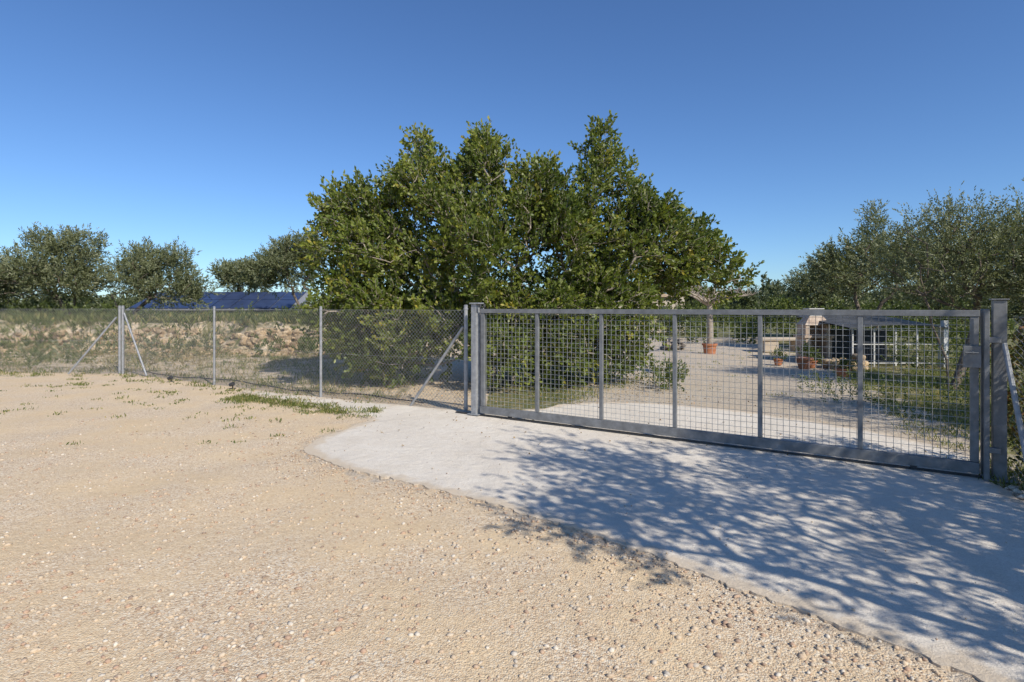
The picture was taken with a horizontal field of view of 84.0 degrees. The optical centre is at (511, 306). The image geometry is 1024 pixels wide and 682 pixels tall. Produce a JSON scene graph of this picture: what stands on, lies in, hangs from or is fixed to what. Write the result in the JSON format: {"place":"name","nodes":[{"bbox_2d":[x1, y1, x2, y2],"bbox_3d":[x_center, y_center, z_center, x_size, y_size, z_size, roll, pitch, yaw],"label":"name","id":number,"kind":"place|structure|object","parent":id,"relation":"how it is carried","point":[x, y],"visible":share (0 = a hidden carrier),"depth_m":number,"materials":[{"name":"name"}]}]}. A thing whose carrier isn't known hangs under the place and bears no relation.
{"place":"outdoors","nodes":[
{"label":"outdoors","id":0,"kind":"place"},
{"bbox_2d":[0,370,372,403],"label":"grass","id":1,"kind":"structure","parent":0,"point":[124,376],"depth_m":12.14,"materials":[{"name":"green plant"}]},
{"bbox_2d":[0,322,436,399],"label":"dry grass","id":2,"kind":"structure","parent":0,"point":[103,354],"depth_m":14.41,"materials":[{"name":"plant"}]},
{"bbox_2d":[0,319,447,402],"bbox_3d":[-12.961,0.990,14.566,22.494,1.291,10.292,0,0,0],"label":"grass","id":3,"kind":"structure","parent":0,"point":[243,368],"depth_m":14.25,"materials":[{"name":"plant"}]},
{"bbox_2d":[0,312,1023,681],"bbox_3d":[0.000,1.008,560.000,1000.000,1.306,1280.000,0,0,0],"label":"ground","id":4,"kind":"structure","parent":0,"point":[30,428],"depth_m":3.66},
{"bbox_2d":[1,259,39,308],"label":"olive tree","id":5,"kind":"object","parent":4,"relation":"on","point":[17,292],"visible":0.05,"depth_m":28.45,"materials":[{"name":"green plant"}]},
{"bbox_2d":[0,325,55,351],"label":"shrub","id":6,"kind":"object","parent":4,"relation":"on","point":[22,340],"visible":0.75,"depth_m":18.80,"materials":[{"name":"green plant"}]},
{"bbox_2d":[0,341,97,367],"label":"shrub","id":7,"kind":"object","parent":4,"relation":"on","point":[41,356],"visible":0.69,"depth_m":16.17,"materials":[{"name":"green plant"}]},
{"bbox_2d":[0,221,117,314],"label":"olive tree","id":8,"kind":"object","parent":4,"relation":"on","point":[44,274],"visible":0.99,"depth_m":23.50,"materials":[{"name":"green plant"}]},
{"bbox_2d":[0,289,118,313],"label":"hedge","id":9,"kind":"object","parent":4,"relation":"on","point":[44,307],"visible":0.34,"depth_m":27.45,"materials":[{"name":"green plant"}]},
{"bbox_2d":[0,306,120,373],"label":"chain link fence","id":10,"kind":"object","parent":4,"relation":"on","point":[98,340],"visible":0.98,"depth_m":13.75,"materials":[{"name":"metal"}]},
{"bbox_2d":[16,316,264,362],"bbox_3d":[-11.679,0.961,17.477,7.531,1.360,4.627,0,0,0],"label":"shrub","id":11,"kind":"object","parent":4,"relation":"on","point":[81,344],"visible":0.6,"depth_m":17.09,"materials":[{"name":"green plant"}]},
{"bbox_2d":[85,342,230,369],"bbox_3d":[-9.447,1.286,15.230,3.321,0.607,2.848,0,0,0],"label":"shrub","id":12,"kind":"object","parent":4,"relation":"on","point":[143,353],"visible":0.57,"depth_m":15.43,"materials":[{"name":"green plant"}]},
{"bbox_2d":[91,236,224,315],"bbox_3d":[-14.955,-1.171,23.922,4.493,3.831,4.021,0,0,35],"label":"olive tree","id":13,"kind":"object","parent":4,"relation":"on","point":[145,271],"visible":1,"depth_m":23.62,"materials":[{"name":"green plant"}]},
{"bbox_2d":[0,312,332,347],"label":"dry grass","id":14,"kind":"structure","parent":4,"relation":"on","point":[136,318],"depth_m":19.74,"materials":[{"name":"beige plant"}]},
{"bbox_2d":[0,378,342,444],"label":"weeds","id":15,"kind":"object","parent":4,"relation":"on","point":[167,392],"visible":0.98,"depth_m":9.75,"materials":[{"name":"green plant"}]},
{"bbox_2d":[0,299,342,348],"bbox_3d":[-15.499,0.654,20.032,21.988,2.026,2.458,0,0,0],"label":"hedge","id":16,"kind":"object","parent":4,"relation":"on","point":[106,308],"visible":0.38,"depth_m":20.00,"materials":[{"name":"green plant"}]},
{"bbox_2d":[0,327,416,362],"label":"dry stone wall","id":17,"kind":"structure","parent":4,"relation":"on","point":[181,331],"depth_m":18.90,"materials":[{"name":"beige stone"}]},
{"bbox_2d":[0,309,428,350],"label":"grass","id":18,"kind":"structure","parent":4,"relation":"on","point":[81,318],"depth_m":19.98,"materials":[{"name":"plant"}]},
{"bbox_2d":[126,292,311,313],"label":"solar panels","id":19,"kind":"structure","parent":4,"relation":"on","point":[238,300],"depth_m":30.38,"materials":[{"name":"blue glass"}]},
{"bbox_2d":[206,257,273,291],"bbox_3d":[-15.564,-1.189,33.108,4.027,3.692,3.607,0,0,0],"label":"olive tree","id":20,"kind":"object","parent":4,"relation":"on","point":[225,273],"visible":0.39,"depth_m":32.22,"materials":[{"name":"green plant"}]},
{"bbox_2d":[230,226,334,311],"bbox_3d":[-10.378,-1.484,25.997,4.042,4.399,3.880,0,0,43],"label":"olive tree","id":21,"kind":"object","parent":4,"relation":"on","point":[272,265],"visible":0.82,"depth_m":25.43,"materials":[{"name":"green plant"}]},
{"bbox_2d":[146,371,423,403],"bbox_3d":[-5.123,1.556,11.407,8.624,0.055,0.230,0,0,30],"label":"irrigation hose","id":22,"kind":"object","parent":4,"relation":"on","point":[298,390],"visible":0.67,"depth_m":10.54,"materials":[{"name":"plastic"}]},
{"bbox_2d":[121,305,467,411],"bbox_3d":[-5.033,0.834,11.053,10.010,1.732,0.201,0,0,30],"label":"chain link fence","id":23,"kind":"object","parent":4,"relation":"on","point":[454,339],"visible":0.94,"depth_m":10.32,"materials":[{"name":"metal"}]},
{"bbox_2d":[251,302,344,357],"bbox_3d":[-6.210,0.681,17.894,3.599,1.875,3.704,0,0,0],"label":"shrub","id":24,"kind":"object","parent":4,"relation":"on","point":[302,339],"visible":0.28,"depth_m":17.96,"materials":[{"name":"green plant"}]},
{"bbox_2d":[213,390,385,417],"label":"grass","id":25,"kind":"structure","parent":4,"relation":"on","point":[238,398],"depth_m":9.17,"materials":[{"name":"green plant"}]},
{"bbox_2d":[0,413,948,681],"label":"pebbles","id":26,"kind":"object","parent":4,"relation":"on","point":[514,653],"visible":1,"depth_m":2.95,"materials":[{"name":"beige gravel"}]},
{"bbox_2d":[467,303,484,415],"bbox_3d":[-0.508,0.809,8.340,0.238,1.742,0.200,0,0,32],"label":"gate post","id":27,"kind":"object","parent":4,"relation":"on","point":[475,358],"visible":0.73,"depth_m":8.30,"materials":[{"name":"metal"}]},
{"bbox_2d":[0,272,1022,321],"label":"distant trees","id":28,"kind":"object","parent":4,"relation":"on","point":[766,289],"visible":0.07,"depth_m":60.19,"materials":[{"name":"green plant"}]},
{"bbox_2d":[290,110,764,390],"bbox_3d":[0.383,-1.286,12.380,10.025,6.038,4.986,0,0,0],"label":"carob tree","id":29,"kind":"object","parent":4,"relation":"on","point":[372,237],"visible":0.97,"depth_m":11.53,"materials":[{"name":"green plant"}]},
{"bbox_2d":[135,375,926,455],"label":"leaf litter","id":30,"kind":"object","parent":4,"relation":"on","point":[496,401],"visible":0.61,"depth_m":10.14,"materials":[{"name":"brown plant"}]},
{"bbox_2d":[517,373,648,403],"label":"grass","id":31,"kind":"structure","parent":4,"relation":"on","point":[576,386],"depth_m":10.64,"materials":[{"name":"green plant"}]},
{"bbox_2d":[587,351,689,391],"bbox_3d":[2.571,1.239,11.504,2.254,0.778,1.635,0,0,40],"label":"shrub","id":32,"kind":"object","parent":4,"relation":"on","point":[655,372],"visible":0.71,"depth_m":11.17,"materials":[{"name":"green plant"}]},
{"bbox_2d":[619,295,684,332],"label":"walls","id":33,"kind":"structure","parent":4,"relation":"on","point":[675,304],"depth_m":35.00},
{"bbox_2d":[645,306,705,334],"bbox_3d":[9.145,0.829,32.549,4.311,1.774,3.126,0,0,0],"label":"shrub","id":34,"kind":"object","parent":4,"relation":"on","point":[671,333],"visible":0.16,"depth_m":32.07,"materials":[{"name":"green plant"}]},
{"bbox_2d":[676,277,759,353],"bbox_3d":[6.591,0.344,19.082,2.964,2.719,2.907,0,0,0],"label":"mulberry tree","id":35,"kind":"object","parent":4,"relation":"on","point":[704,301],"visible":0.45,"depth_m":18.91,"materials":[{"name":"green plant"}]},
{"bbox_2d":[755,337,795,351],"bbox_3d":[9.750,1.350,20.400,1.800,0.500,0.600,0,0,0],"label":"stone bench","id":36,"kind":"object","parent":4,"relation":"on","point":[770,345],"visible":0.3,"depth_m":20.15,"materials":[{"name":"beige stone"}]},
{"bbox_2d":[769,346,788,364],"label":"potted plant","id":37,"kind":"object","parent":4,"relation":"on","point":[779,353],"visible":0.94,"depth_m":15.53,"materials":[{"name":"green plant"}]},
{"bbox_2d":[795,341,814,368],"bbox_3d":[7.491,1.214,14.563,0.537,0.751,0.509,0,0,0],"label":"potted plant","id":38,"kind":"object","parent":4,"relation":"on","point":[807,360],"visible":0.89,"depth_m":14.47,"materials":[{"name":"green plant"}]},
{"bbox_2d":[801,347,823,367],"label":"potted plant","id":39,"kind":"object","parent":4,"relation":"on","point":[813,361],"visible":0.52,"depth_m":14.80,"materials":[{"name":"green plant"}]},
{"bbox_2d":[793,308,834,360],"bbox_3d":[8.850,0.820,16.700,0.860,1.560,0.680,0,0,0],"label":"brick barbecue","id":40,"kind":"object","parent":4,"relation":"on","point":[809,324],"visible":0.78,"depth_m":16.54,"materials":[{"name":"white brick"}]},
{"bbox_2d":[658,349,979,398],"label":"weeds","id":41,"kind":"object","parent":4,"relation":"on","point":[766,366],"visible":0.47,"depth_m":14.37,"materials":[{"name":"green plant"}]},
{"bbox_2d":[660,289,982,343],"bbox_3d":[13.463,0.383,26.032,12.254,2.664,7.163,0,0,0],"label":"hedge","id":42,"kind":"object","parent":4,"relation":"on","point":[780,303],"visible":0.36,"depth_m":25.09,"materials":[{"name":"green plant"}]},
{"bbox_2d":[772,262,879,308],"bbox_3d":[16.056,-0.549,28.925,4.880,4.526,4.053,0,0,0],"label":"olive tree","id":43,"kind":"object","parent":4,"relation":"on","point":[799,289],"visible":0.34,"depth_m":28.57,"materials":[{"name":"green plant"}]},
{"bbox_2d":[820,353,868,369],"bbox_3d":[8.611,1.431,14.731,1.118,0.431,1.136,0,0,0],"label":"rock border","id":44,"kind":"object","parent":4,"relation":"on","point":[827,362],"visible":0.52,"depth_m":14.56,"materials":[{"name":"stone"}]},
{"bbox_2d":[831,354,857,377],"bbox_3d":[7.481,1.316,12.756,0.507,0.548,0.430,0,0,43],"label":"potted plant","id":45,"kind":"object","parent":4,"relation":"on","point":[843,368],"visible":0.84,"depth_m":12.71,"materials":[{"name":"green plant"}]},
{"bbox_2d":[796,315,951,366],"bbox_3d":[10.250,0.895,16.400,2.700,1.430,2.800,0,0,0],"label":"garden shelter","id":46,"kind":"object","parent":4,"relation":"on","point":[837,350],"visible":0.55,"depth_m":16.26,"materials":[{"name":"white paint"}]},
{"bbox_2d":[798,199,986,329],"bbox_3d":[13.535,-1.065,20.257,6.359,5.581,3.709,0,0,0],"label":"olive tree","id":47,"kind":"object","parent":4,"relation":"on","point":[830,262],"visible":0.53,"depth_m":19.73,"materials":[{"name":"green plant"}]},
{"bbox_2d":[792,360,1023,428],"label":"shrub","id":48,"kind":"object","parent":4,"relation":"on","point":[883,392],"visible":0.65,"depth_m":9.66,"materials":[{"name":"green plant"}]},
{"bbox_2d":[835,181,1023,389],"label":"olive tree","id":49,"kind":"object","parent":4,"relation":"on","point":[961,252],"visible":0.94,"depth_m":10.98,"materials":[{"name":"green plant"}]},
{"bbox_2d":[840,305,1023,352],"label":"hedge","id":50,"kind":"object","parent":4,"relation":"on","point":[952,335],"visible":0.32,"depth_m":18.64,"materials":[{"name":"green plant"}]},
{"bbox_2d":[880,331,1022,384],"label":"shrub","id":51,"kind":"object","parent":4,"relation":"on","point":[903,357],"visible":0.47,"depth_m":13.88,"materials":[{"name":"green plant"}]},
{"bbox_2d":[931,202,1023,366],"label":"olive tree","id":52,"kind":"object","parent":4,"relation":"on","point":[970,298],"visible":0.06,"depth_m":14.50,"materials":[{"name":"green plant"}]},
{"bbox_2d":[946,455,1023,496],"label":"weeds","id":53,"kind":"object","parent":4,"relation":"on","point":[1021,469],"visible":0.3,"depth_m":5.16,"materials":[{"name":"green plant"}]},
{"bbox_2d":[963,299,1018,483],"bbox_3d":[4.384,0.803,5.229,0.385,1.754,0.232,0,0,32],"label":"gate post","id":54,"kind":"object","parent":4,"relation":"on","point":[976,356],"visible":0.87,"depth_m":5.16,"materials":[{"name":"metal"}]},
{"bbox_2d":[456,309,981,477],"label":"sliding gate","id":55,"kind":"structure","parent":54,"relation":"attached to","point":[915,461],"depth_m":6.26,"materials":[{"name":"metal"}]},
{"bbox_2d":[962,325,1023,474],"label":"climbing vine","id":56,"kind":"object","parent":4,"relation":"on","point":[1012,437],"visible":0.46,"depth_m":5.36,"materials":[{"name":"green plant"}]},
{"bbox_2d":[973,177,1023,328],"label":"olive tree","id":57,"kind":"object","parent":4,"relation":"on","point":[1018,283],"visible":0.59,"depth_m":10.58,"materials":[{"name":"green plant"}]},
{"bbox_2d":[1001,317,1023,480],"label":"chain link fence","id":58,"kind":"object","parent":4,"relation":"on","point":[1014,397],"visible":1,"depth_m":4.99,"materials":[{"name":"metal"}]},
{"bbox_2d":[1005,467,1023,499],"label":"rubble stones","id":59,"kind":"object","parent":4,"relation":"on","point":[1014,489],"visible":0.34,"depth_m":4.92,"materials":[{"name":"grey stone"}]},
{"bbox_2d":[0,0,1023,302],"label":"sky","id":60,"kind":"structure","parent":0,"point":[208,124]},
{"bbox_2d":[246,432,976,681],"bbox_3d":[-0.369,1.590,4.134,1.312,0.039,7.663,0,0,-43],"label":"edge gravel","id":61,"kind":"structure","parent":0,"point":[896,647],"depth_m":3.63,"materials":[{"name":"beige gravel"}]},
{"bbox_2d":[240,390,1023,681],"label":"concrete driveway","id":62,"kind":"structure","parent":0,"point":[833,562],"depth_m":4.55,"materials":[{"name":"grey concrete"}]},
{"bbox_2d":[128,382,1022,676],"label":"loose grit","id":63,"kind":"object","parent":62,"relation":"on","point":[630,494],"visible":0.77,"depth_m":3.91,"materials":[{"name":"beige gravel"}]},
{"bbox_2d":[660,338,685,349],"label":"stone wall","id":64,"kind":"structure","parent":0,"point":[680,344],"depth_m":21.39,"materials":[{"name":"beige stone"}]},
{"bbox_2d":[835,368,1023,453],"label":"grass","id":65,"kind":"structure","parent":0,"point":[901,415],"depth_m":9.31,"materials":[{"name":"green plant"}]},
{"bbox_2d":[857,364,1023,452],"bbox_3d":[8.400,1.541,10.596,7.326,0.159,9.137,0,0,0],"label":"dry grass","id":66,"kind":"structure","parent":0,"point":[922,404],"depth_m":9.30,"materials":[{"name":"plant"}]}
]}

